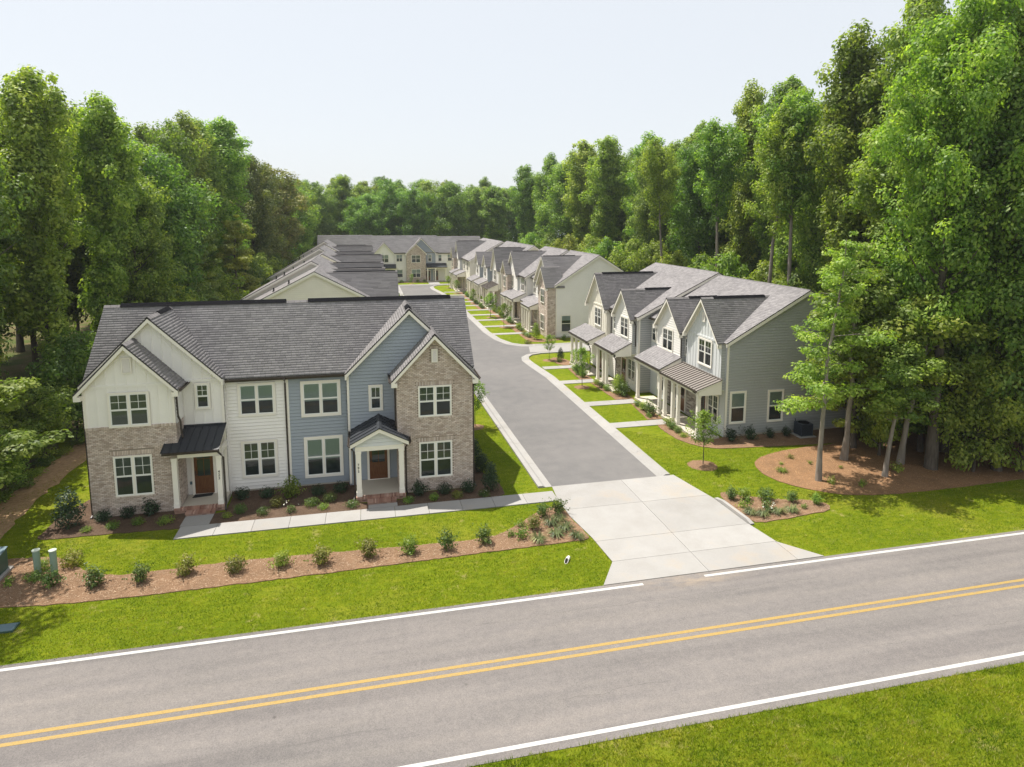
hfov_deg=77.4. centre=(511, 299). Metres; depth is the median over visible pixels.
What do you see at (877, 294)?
slender tree
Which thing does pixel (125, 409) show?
window
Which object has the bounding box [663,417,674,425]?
shrub
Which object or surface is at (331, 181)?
tall tree
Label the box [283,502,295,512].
shrub
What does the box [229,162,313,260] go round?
broad tree
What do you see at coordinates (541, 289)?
window
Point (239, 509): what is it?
shrub
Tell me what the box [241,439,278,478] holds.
window
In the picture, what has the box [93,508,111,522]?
shrub
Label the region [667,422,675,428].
shrub
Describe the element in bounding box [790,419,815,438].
air conditioner
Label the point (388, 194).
broad tree
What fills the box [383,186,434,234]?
broad tree
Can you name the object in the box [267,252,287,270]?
undergrowth tree
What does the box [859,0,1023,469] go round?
tall tree
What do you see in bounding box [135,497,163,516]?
shrub
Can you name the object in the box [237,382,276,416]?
window
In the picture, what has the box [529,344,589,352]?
side alley
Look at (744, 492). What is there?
shrub
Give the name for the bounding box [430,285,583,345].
kerb
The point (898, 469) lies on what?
shrub
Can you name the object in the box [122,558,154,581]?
shrub
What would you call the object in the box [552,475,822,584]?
driveway
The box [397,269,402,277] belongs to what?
window
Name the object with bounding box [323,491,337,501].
shrub
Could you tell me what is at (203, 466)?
door
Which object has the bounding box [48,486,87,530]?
holly shrub
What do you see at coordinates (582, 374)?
shrub
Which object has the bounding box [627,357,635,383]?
window
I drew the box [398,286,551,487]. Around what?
kerb
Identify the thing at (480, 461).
shrub
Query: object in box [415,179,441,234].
tall tree
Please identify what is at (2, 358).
layered tree
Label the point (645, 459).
kerb
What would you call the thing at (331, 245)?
row townhouse
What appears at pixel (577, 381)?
house walk
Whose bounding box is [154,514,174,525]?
shrub
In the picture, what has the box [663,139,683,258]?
tall tree
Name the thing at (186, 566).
shrub
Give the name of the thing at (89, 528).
shrub
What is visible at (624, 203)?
tall tree
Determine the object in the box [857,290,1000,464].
slender tree
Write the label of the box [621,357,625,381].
door
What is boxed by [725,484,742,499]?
shrub
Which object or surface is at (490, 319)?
house walk
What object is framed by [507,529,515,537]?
shrub
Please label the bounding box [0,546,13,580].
utility cabinet
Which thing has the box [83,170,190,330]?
broad tree
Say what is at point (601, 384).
shrub
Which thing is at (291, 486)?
shrub
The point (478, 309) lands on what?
house walk
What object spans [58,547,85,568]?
shrub
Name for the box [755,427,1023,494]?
pine straw bed
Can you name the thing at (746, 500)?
shrub
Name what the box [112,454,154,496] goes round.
window
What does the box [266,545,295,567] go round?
shrub
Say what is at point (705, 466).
mulch ring
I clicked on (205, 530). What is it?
front walk
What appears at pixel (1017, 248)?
tall tree
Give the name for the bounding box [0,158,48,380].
broad tree
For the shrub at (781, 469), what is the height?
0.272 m
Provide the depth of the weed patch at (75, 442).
38.05 m
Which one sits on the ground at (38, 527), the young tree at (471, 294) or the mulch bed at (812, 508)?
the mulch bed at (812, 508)
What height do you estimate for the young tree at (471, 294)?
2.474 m
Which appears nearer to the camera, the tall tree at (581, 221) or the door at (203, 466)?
the door at (203, 466)
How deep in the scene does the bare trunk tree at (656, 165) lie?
75.36 m
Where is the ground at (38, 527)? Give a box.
[0,281,1023,766]
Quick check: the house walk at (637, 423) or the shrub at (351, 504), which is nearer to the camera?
the shrub at (351, 504)
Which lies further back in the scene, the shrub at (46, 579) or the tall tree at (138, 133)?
the tall tree at (138, 133)
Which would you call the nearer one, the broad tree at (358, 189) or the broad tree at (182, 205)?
the broad tree at (182, 205)
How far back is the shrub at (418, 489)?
31.01 m
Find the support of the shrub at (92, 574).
on the mulch bed at (72, 588)
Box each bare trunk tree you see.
[635,137,682,262]
[692,116,751,267]
[742,103,822,282]
[748,89,829,284]
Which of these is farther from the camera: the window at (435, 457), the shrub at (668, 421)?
the shrub at (668, 421)
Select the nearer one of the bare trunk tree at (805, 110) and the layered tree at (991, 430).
the layered tree at (991, 430)
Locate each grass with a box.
[0,454,89,555]
[0,538,611,665]
[7,503,579,574]
[12,529,176,554]
[467,661,1023,766]
[474,408,537,495]
[598,405,642,421]
[618,429,1023,554]
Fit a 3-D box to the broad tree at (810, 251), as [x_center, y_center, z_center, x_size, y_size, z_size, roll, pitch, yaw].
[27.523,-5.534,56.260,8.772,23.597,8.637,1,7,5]
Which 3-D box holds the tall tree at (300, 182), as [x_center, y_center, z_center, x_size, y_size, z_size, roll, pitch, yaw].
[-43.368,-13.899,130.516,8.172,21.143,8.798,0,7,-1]
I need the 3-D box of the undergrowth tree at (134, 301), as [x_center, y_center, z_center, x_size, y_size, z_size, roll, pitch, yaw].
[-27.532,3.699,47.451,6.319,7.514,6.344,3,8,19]
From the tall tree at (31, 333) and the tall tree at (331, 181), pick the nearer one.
the tall tree at (31, 333)
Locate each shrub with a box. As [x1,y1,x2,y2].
[1,574,15,587]
[21,567,44,582]
[26,565,66,588]
[33,556,49,570]
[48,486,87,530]
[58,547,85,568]
[75,557,113,588]
[78,525,92,532]
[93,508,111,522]
[105,519,120,529]
[119,506,138,518]
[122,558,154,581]
[129,516,145,525]
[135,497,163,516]
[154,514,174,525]
[170,550,205,575]
[222,511,232,518]
[223,553,249,573]
[232,502,247,513]
[233,487,250,500]
[256,506,270,515]
[258,485,275,498]
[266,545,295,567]
[270,495,284,507]
[274,474,306,498]
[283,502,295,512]
[303,540,334,564]
[304,497,322,508]
[309,483,328,495]
[317,501,328,509]
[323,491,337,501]
[332,480,348,492]
[346,499,358,508]
[354,535,386,557]
[392,532,419,554]
[403,496,414,504]
[409,478,430,495]
[429,492,438,500]
[436,526,460,550]
[437,481,452,495]
[451,489,462,498]
[460,478,476,492]
[470,523,492,544]
[474,438,481,456]
[474,451,489,473]
[477,488,490,496]
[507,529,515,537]
[514,519,524,526]
[515,525,530,539]
[521,511,544,528]
[529,323,539,339]
[530,498,551,516]
[544,497,570,513]
[557,347,564,359]
[572,363,580,373]
[578,368,589,376]
[597,381,604,387]
[603,384,610,390]
[611,373,624,393]
[615,379,629,396]
[635,399,650,409]
[641,398,661,414]
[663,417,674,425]
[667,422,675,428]
[673,425,683,432]
[677,432,687,437]
[724,426,743,441]
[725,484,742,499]
[733,483,756,499]
[737,498,751,508]
[738,424,758,439]
[744,496,753,503]
[756,486,775,501]
[761,499,772,508]
[762,425,774,437]
[776,466,789,473]
[781,488,802,501]
[782,426,796,435]
[811,490,827,504]
[824,475,835,483]
[857,479,867,486]
[889,459,903,472]
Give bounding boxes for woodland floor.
[0,284,232,491]
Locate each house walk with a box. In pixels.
[467,309,489,310]
[472,314,497,315]
[477,319,505,320]
[484,325,515,326]
[493,332,528,334]
[542,365,572,369]
[560,379,592,383]
[585,399,635,405]
[610,419,665,427]
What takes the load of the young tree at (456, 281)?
on the ground at (38, 527)
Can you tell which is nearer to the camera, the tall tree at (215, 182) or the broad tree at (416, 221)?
the tall tree at (215, 182)
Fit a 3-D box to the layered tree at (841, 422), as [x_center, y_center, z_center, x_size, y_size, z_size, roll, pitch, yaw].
[20.233,3.225,37.212,6.988,11.081,5.829,3,8,22]
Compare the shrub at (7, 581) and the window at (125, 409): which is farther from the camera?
the window at (125, 409)
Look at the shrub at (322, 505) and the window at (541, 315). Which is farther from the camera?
the window at (541, 315)
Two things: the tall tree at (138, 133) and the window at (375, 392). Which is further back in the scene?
the tall tree at (138, 133)
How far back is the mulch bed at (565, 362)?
60.16 m
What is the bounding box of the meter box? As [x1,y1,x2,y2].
[0,622,19,633]
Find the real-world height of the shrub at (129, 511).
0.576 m
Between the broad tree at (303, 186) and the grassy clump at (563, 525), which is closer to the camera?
the grassy clump at (563, 525)
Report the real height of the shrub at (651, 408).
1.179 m
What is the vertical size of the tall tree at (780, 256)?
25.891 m
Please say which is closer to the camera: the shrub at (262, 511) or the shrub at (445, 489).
the shrub at (262, 511)
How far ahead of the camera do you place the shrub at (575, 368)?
55.18 m
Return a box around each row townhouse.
[241,255,398,300]
[267,245,382,280]
[287,239,372,265]
[317,235,479,281]
[449,238,539,308]
[500,246,624,337]
[568,262,872,438]
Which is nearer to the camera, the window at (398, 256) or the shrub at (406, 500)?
the shrub at (406, 500)
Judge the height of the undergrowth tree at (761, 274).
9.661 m
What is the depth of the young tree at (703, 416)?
34.68 m
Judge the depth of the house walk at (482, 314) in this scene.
89.14 m
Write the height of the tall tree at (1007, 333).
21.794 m
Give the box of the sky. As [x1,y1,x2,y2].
[0,0,974,240]
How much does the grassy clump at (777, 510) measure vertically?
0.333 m
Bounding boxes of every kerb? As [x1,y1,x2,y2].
[398,284,443,285]
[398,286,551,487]
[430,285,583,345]
[521,350,669,475]
[714,497,753,524]
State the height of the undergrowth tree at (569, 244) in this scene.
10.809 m
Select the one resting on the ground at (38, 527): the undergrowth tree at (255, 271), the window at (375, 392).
the undergrowth tree at (255, 271)
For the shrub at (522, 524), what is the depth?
28.04 m
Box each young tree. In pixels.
[452,280,460,288]
[469,289,476,297]
[474,379,489,410]
[481,293,497,316]
[497,303,512,318]
[542,334,556,350]
[570,346,593,373]
[685,408,721,463]
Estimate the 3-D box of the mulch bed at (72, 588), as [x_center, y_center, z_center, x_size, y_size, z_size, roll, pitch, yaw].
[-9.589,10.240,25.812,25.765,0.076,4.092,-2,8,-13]
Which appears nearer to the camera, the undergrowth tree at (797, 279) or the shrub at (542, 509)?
the shrub at (542, 509)
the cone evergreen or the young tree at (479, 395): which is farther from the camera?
the young tree at (479, 395)
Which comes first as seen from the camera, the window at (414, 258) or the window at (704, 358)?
the window at (704, 358)
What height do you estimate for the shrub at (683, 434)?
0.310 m
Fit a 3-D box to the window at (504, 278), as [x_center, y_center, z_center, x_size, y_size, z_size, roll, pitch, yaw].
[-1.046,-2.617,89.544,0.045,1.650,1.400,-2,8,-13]
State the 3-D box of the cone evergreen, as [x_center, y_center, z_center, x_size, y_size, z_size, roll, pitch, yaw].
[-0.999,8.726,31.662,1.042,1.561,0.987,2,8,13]
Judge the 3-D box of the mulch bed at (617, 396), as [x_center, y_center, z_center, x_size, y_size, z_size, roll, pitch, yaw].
[7.799,7.097,50.169,1.501,0.068,5.199,-2,8,-15]
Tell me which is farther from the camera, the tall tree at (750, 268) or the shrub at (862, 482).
the tall tree at (750, 268)
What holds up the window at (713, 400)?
in the row townhouse at (685, 340)
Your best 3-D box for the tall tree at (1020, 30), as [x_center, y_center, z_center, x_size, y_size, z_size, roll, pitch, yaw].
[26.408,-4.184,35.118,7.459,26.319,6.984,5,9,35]
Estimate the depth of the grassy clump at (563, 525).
27.82 m
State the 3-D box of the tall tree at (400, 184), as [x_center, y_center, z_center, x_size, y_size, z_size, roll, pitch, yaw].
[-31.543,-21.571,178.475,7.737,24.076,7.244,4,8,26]
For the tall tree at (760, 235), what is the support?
on the woodland floor
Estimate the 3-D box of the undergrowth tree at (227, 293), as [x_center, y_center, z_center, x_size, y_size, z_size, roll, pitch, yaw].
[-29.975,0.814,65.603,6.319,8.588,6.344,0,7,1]
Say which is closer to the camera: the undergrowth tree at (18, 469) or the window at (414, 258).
the undergrowth tree at (18, 469)
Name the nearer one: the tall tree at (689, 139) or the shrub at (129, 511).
the shrub at (129, 511)
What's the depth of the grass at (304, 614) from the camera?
22.62 m
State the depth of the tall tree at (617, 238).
121.73 m
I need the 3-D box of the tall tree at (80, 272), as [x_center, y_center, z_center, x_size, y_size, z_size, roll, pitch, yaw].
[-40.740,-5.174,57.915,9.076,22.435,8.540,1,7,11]
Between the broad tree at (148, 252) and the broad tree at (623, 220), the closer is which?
the broad tree at (148, 252)
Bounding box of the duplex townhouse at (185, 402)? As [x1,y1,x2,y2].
[72,295,480,518]
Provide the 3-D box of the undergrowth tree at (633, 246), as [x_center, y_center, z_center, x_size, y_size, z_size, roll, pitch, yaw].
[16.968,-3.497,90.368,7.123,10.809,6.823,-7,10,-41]
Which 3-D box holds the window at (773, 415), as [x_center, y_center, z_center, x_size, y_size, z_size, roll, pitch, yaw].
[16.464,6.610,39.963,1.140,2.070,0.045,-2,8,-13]
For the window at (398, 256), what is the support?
in the row townhouse at (421, 258)
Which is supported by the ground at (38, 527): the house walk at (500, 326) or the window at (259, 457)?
the house walk at (500, 326)
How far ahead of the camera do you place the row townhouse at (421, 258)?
134.98 m
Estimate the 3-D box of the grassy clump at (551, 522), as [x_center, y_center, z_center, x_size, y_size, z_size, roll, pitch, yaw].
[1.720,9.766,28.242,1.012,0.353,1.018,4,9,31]
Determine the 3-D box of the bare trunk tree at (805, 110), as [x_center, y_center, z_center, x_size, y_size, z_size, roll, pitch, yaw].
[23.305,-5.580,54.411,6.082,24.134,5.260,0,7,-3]
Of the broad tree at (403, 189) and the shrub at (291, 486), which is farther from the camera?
the broad tree at (403, 189)
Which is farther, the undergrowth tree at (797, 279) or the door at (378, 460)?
the undergrowth tree at (797, 279)
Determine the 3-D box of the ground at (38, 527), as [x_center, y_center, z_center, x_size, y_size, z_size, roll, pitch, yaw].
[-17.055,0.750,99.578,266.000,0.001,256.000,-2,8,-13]
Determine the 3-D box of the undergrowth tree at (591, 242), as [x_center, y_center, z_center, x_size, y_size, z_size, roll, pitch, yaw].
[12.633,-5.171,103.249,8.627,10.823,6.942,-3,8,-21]
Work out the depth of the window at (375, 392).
32.09 m
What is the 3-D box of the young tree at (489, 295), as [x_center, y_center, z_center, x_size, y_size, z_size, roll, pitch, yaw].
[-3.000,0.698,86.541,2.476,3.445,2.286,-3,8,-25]
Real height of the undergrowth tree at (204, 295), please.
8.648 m
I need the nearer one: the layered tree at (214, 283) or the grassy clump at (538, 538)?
the grassy clump at (538, 538)
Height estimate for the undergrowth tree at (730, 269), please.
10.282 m
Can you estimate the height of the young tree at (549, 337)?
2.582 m
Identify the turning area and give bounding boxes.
[400,284,449,286]
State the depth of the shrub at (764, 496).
30.55 m
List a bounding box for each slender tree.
[805,251,931,460]
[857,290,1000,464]
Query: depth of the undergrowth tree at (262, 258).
82.69 m
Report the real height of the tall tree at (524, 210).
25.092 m
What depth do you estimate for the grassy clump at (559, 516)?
28.60 m
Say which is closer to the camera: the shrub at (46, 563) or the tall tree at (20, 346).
the shrub at (46, 563)
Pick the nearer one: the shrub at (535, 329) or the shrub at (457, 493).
the shrub at (457, 493)
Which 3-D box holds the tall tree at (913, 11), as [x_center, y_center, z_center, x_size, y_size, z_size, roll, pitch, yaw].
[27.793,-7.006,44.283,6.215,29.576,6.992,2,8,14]
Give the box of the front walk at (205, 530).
[173,491,557,539]
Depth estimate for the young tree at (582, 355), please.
50.70 m
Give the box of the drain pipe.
[564,556,569,563]
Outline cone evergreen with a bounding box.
[481,461,500,491]
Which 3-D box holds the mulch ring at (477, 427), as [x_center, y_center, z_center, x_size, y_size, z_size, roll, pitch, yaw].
[-2.412,8.201,41.443,1.251,0.105,1.260,-2,8,-13]
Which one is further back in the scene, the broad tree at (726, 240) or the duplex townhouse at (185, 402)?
the broad tree at (726, 240)
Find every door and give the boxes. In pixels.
[193,456,214,493]
[369,450,387,478]
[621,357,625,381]
[680,387,684,410]
[701,396,704,422]
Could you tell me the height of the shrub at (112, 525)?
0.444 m
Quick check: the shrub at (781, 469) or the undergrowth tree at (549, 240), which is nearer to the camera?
the shrub at (781, 469)
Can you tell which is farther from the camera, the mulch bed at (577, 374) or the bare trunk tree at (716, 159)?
the bare trunk tree at (716, 159)
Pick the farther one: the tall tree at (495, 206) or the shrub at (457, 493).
the tall tree at (495, 206)
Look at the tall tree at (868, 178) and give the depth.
39.95 m
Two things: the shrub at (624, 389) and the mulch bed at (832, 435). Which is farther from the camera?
the shrub at (624, 389)
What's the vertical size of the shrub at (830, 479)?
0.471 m
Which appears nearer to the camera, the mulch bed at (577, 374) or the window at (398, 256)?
the mulch bed at (577, 374)
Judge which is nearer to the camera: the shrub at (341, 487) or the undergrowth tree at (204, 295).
the shrub at (341, 487)
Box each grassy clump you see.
[529,531,548,543]
[542,515,560,525]
[546,526,566,537]
[549,512,567,522]
[556,520,575,531]
[567,529,587,540]
[742,507,758,515]
[755,507,771,516]
[769,506,788,514]
[782,503,801,512]
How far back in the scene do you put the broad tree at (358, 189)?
157.42 m
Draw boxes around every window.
[106,391,150,427]
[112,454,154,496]
[194,382,210,409]
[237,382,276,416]
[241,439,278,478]
[300,379,340,417]
[304,434,343,477]
[368,384,382,410]
[382,255,388,262]
[396,254,402,261]
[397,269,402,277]
[411,255,420,262]
[412,269,420,277]
[418,384,451,417]
[419,440,452,477]
[503,275,505,286]
[521,278,523,290]
[533,282,535,293]
[540,288,543,302]
[540,313,543,329]
[561,315,570,331]
[594,306,600,326]
[620,315,628,338]
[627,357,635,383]
[651,323,655,341]
[657,373,662,391]
[662,326,672,352]
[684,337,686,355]
[697,336,712,368]
[707,395,718,422]
[729,390,746,423]
[766,389,784,421]
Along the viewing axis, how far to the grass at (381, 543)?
26.79 m
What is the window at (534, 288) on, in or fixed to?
in the row townhouse at (546, 288)
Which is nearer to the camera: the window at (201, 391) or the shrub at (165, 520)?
the shrub at (165, 520)
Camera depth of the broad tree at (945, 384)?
38.54 m
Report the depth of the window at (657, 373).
47.45 m
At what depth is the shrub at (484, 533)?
26.49 m
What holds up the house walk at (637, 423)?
on the ground at (38, 527)
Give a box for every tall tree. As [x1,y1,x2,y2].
[0,64,92,362]
[0,109,82,378]
[16,320,24,351]
[59,90,151,342]
[59,130,90,355]
[74,302,79,330]
[127,121,159,150]
[149,109,216,279]
[187,117,230,278]
[201,115,255,270]
[292,179,321,245]
[324,174,359,234]
[326,177,346,234]
[357,180,371,194]
[371,183,380,233]
[393,179,406,188]
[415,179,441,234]
[477,176,491,190]
[477,185,510,241]
[496,187,514,240]
[506,164,539,242]
[531,152,560,244]
[559,139,598,247]
[578,135,633,258]
[612,180,628,245]
[619,170,638,239]
[622,130,665,246]
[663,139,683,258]
[664,132,701,253]
[681,119,710,146]
[718,77,767,276]
[733,122,764,275]
[735,74,823,272]
[759,85,823,284]
[802,18,892,299]
[841,87,940,314]
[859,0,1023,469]
[867,0,969,239]
[905,55,1023,471]
[912,0,1023,452]
[923,50,1023,458]
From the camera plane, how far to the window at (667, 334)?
45.68 m
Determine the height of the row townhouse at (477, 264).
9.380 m
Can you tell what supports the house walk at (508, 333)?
on the ground at (38, 527)
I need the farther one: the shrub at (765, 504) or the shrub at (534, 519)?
the shrub at (765, 504)
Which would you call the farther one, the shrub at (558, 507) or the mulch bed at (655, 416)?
the mulch bed at (655, 416)
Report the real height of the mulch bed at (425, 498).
0.073 m
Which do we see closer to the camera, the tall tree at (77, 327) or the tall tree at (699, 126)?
the tall tree at (77, 327)
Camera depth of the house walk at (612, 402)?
46.82 m
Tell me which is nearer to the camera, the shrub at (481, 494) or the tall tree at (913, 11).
the shrub at (481, 494)
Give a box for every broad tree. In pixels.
[0,83,93,362]
[0,133,23,353]
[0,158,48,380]
[0,252,21,313]
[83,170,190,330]
[86,135,148,301]
[87,140,224,302]
[142,118,218,278]
[228,154,288,270]
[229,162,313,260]
[258,187,306,257]
[280,178,322,256]
[295,184,319,254]
[304,181,341,247]
[336,192,389,235]
[349,184,374,233]
[365,175,398,192]
[368,178,404,235]
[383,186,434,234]
[394,187,408,235]
[407,177,438,235]
[428,181,475,235]
[432,180,461,229]
[454,186,490,238]
[462,185,474,190]
[470,186,494,238]
[504,186,515,241]
[506,192,536,242]
[532,162,579,247]
[614,147,636,256]
[625,144,677,262]
[657,137,733,270]
[697,132,746,269]
[746,194,765,275]
[779,108,866,293]
[929,238,1018,438]
[937,128,1023,369]
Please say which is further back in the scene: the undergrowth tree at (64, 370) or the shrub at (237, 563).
the undergrowth tree at (64, 370)
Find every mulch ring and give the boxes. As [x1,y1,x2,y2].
[474,424,483,429]
[574,385,589,388]
[687,460,717,470]
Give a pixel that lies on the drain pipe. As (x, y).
(567, 559)
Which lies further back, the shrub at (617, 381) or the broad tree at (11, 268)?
the shrub at (617, 381)
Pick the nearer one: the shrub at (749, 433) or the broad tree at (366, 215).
the shrub at (749, 433)
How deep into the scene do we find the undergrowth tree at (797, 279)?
53.41 m
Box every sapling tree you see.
[846,367,929,455]
[862,340,951,476]
[930,349,1023,471]
[974,351,1023,472]
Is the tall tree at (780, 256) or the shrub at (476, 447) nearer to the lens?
the shrub at (476, 447)
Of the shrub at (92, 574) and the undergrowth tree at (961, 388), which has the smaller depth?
the shrub at (92, 574)
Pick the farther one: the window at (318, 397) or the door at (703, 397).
the door at (703, 397)
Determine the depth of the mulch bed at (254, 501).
30.18 m
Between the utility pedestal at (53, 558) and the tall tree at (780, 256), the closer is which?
the utility pedestal at (53, 558)
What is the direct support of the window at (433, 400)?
in the duplex townhouse at (185, 402)
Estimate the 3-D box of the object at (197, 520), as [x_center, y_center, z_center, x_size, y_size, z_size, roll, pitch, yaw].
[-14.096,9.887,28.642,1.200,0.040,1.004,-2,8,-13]
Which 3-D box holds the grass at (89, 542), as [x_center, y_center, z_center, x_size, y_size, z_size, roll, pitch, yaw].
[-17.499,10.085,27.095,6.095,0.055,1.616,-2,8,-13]
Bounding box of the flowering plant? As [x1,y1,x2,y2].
[762,500,775,512]
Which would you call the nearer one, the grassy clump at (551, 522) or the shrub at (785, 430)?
the grassy clump at (551, 522)
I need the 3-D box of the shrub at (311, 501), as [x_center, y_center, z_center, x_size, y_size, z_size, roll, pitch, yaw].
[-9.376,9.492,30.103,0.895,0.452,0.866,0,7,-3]
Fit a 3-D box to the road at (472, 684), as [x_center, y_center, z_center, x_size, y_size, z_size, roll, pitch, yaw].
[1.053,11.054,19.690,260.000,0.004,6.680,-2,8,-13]
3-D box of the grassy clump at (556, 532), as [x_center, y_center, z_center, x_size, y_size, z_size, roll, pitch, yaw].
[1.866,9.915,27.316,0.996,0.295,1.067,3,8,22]
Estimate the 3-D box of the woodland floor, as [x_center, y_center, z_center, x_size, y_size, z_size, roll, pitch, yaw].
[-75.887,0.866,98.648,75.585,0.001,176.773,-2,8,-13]
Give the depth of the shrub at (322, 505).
29.72 m
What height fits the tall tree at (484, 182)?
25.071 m
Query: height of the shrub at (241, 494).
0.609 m
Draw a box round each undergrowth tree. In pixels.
[0,377,81,465]
[0,427,37,486]
[25,327,95,442]
[72,332,95,359]
[94,300,142,329]
[141,281,199,302]
[169,275,221,300]
[203,266,249,300]
[224,255,269,291]
[251,252,282,282]
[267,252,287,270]
[281,250,300,265]
[519,232,544,246]
[533,233,560,248]
[549,233,583,251]
[577,236,602,252]
[584,236,626,263]
[605,238,654,271]
[624,238,671,270]
[656,249,687,266]
[683,251,724,270]
[695,249,756,279]
[742,260,786,283]
[772,269,830,295]
[915,379,969,437]
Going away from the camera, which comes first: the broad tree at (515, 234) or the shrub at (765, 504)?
the shrub at (765, 504)
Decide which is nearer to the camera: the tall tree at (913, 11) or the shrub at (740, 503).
the shrub at (740, 503)
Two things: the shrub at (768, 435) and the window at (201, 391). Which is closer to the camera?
the window at (201, 391)
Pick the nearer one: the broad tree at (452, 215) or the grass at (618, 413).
the grass at (618, 413)
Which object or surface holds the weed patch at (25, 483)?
on the bare soil strip
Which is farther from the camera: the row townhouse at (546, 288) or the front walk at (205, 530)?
the row townhouse at (546, 288)
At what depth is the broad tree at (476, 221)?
155.78 m
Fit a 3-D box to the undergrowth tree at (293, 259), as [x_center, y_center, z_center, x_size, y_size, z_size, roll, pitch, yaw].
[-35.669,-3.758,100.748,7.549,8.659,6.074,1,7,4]
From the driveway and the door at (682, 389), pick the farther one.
the door at (682, 389)
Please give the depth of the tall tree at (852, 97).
47.58 m
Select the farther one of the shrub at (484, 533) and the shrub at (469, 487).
the shrub at (469, 487)
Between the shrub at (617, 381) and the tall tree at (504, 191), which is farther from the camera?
the tall tree at (504, 191)
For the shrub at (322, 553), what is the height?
0.847 m
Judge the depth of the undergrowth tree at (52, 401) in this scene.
34.44 m
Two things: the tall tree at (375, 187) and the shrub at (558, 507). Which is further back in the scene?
the tall tree at (375, 187)
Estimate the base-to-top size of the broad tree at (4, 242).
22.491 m
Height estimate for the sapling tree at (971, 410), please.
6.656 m
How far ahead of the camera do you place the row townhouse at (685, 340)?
41.66 m
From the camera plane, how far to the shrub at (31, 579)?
23.81 m
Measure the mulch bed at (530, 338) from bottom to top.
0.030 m
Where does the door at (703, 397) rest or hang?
in the row townhouse at (685, 340)
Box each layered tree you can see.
[0,340,27,432]
[0,345,73,488]
[184,211,224,300]
[214,214,264,298]
[774,231,900,481]
[796,261,927,447]
[809,232,909,424]
[859,296,970,451]
[956,321,1021,437]
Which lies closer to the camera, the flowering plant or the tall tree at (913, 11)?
the flowering plant
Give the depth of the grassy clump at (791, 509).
29.42 m
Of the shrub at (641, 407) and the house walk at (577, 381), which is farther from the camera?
the house walk at (577, 381)
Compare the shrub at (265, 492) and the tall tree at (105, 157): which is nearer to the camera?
the shrub at (265, 492)
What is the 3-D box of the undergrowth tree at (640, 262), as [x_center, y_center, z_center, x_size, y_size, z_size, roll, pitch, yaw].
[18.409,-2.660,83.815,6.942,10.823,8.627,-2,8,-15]
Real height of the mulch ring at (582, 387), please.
0.105 m
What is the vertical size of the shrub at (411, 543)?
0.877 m
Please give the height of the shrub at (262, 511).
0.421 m
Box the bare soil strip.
[0,443,85,538]
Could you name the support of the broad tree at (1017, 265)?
on the pine straw bed at (864, 462)
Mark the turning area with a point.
(418, 285)
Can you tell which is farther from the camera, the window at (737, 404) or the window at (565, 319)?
the window at (565, 319)
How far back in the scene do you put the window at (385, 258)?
132.93 m
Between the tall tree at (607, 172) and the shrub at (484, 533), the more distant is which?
the tall tree at (607, 172)
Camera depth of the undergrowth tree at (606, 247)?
95.60 m
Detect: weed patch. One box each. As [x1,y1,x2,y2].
[0,489,18,503]
[7,476,40,490]
[23,466,48,477]
[26,455,58,466]
[55,446,73,454]
[66,436,84,445]
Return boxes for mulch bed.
[0,508,588,607]
[37,500,186,539]
[209,482,367,523]
[396,464,504,505]
[501,320,515,324]
[510,326,525,331]
[519,334,560,341]
[551,357,569,364]
[568,368,591,379]
[591,383,633,399]
[632,403,662,419]
[657,419,863,448]
[720,492,829,522]
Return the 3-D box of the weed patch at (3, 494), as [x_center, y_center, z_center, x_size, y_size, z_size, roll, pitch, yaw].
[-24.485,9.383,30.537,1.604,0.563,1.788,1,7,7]
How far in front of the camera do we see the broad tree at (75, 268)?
53.27 m
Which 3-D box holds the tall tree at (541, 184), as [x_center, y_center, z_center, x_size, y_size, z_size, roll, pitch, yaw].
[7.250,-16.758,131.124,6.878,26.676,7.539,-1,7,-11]
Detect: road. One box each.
[0,530,1023,766]
[400,287,655,485]
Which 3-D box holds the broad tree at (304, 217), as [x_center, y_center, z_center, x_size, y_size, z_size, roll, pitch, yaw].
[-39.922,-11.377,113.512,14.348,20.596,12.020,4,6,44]
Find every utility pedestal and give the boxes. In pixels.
[31,548,41,574]
[48,548,57,574]
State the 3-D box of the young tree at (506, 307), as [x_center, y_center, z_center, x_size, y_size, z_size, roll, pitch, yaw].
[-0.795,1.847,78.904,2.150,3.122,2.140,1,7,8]
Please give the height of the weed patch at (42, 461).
0.526 m
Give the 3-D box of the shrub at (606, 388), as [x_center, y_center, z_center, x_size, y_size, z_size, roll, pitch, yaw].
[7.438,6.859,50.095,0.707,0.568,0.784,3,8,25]
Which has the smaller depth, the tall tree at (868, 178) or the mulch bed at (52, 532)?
the mulch bed at (52, 532)
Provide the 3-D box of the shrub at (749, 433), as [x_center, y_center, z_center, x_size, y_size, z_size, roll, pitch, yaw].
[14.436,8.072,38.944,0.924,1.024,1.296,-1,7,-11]
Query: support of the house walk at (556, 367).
on the ground at (38, 527)
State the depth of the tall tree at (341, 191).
149.69 m
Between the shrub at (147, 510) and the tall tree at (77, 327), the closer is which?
the shrub at (147, 510)
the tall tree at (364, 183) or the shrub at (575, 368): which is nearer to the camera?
the shrub at (575, 368)
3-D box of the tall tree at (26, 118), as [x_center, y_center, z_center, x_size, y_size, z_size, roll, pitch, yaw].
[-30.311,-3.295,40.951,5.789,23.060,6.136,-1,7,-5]
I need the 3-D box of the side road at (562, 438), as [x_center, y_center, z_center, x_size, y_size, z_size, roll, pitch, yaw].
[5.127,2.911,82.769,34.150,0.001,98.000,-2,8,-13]
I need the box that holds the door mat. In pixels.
[193,492,213,497]

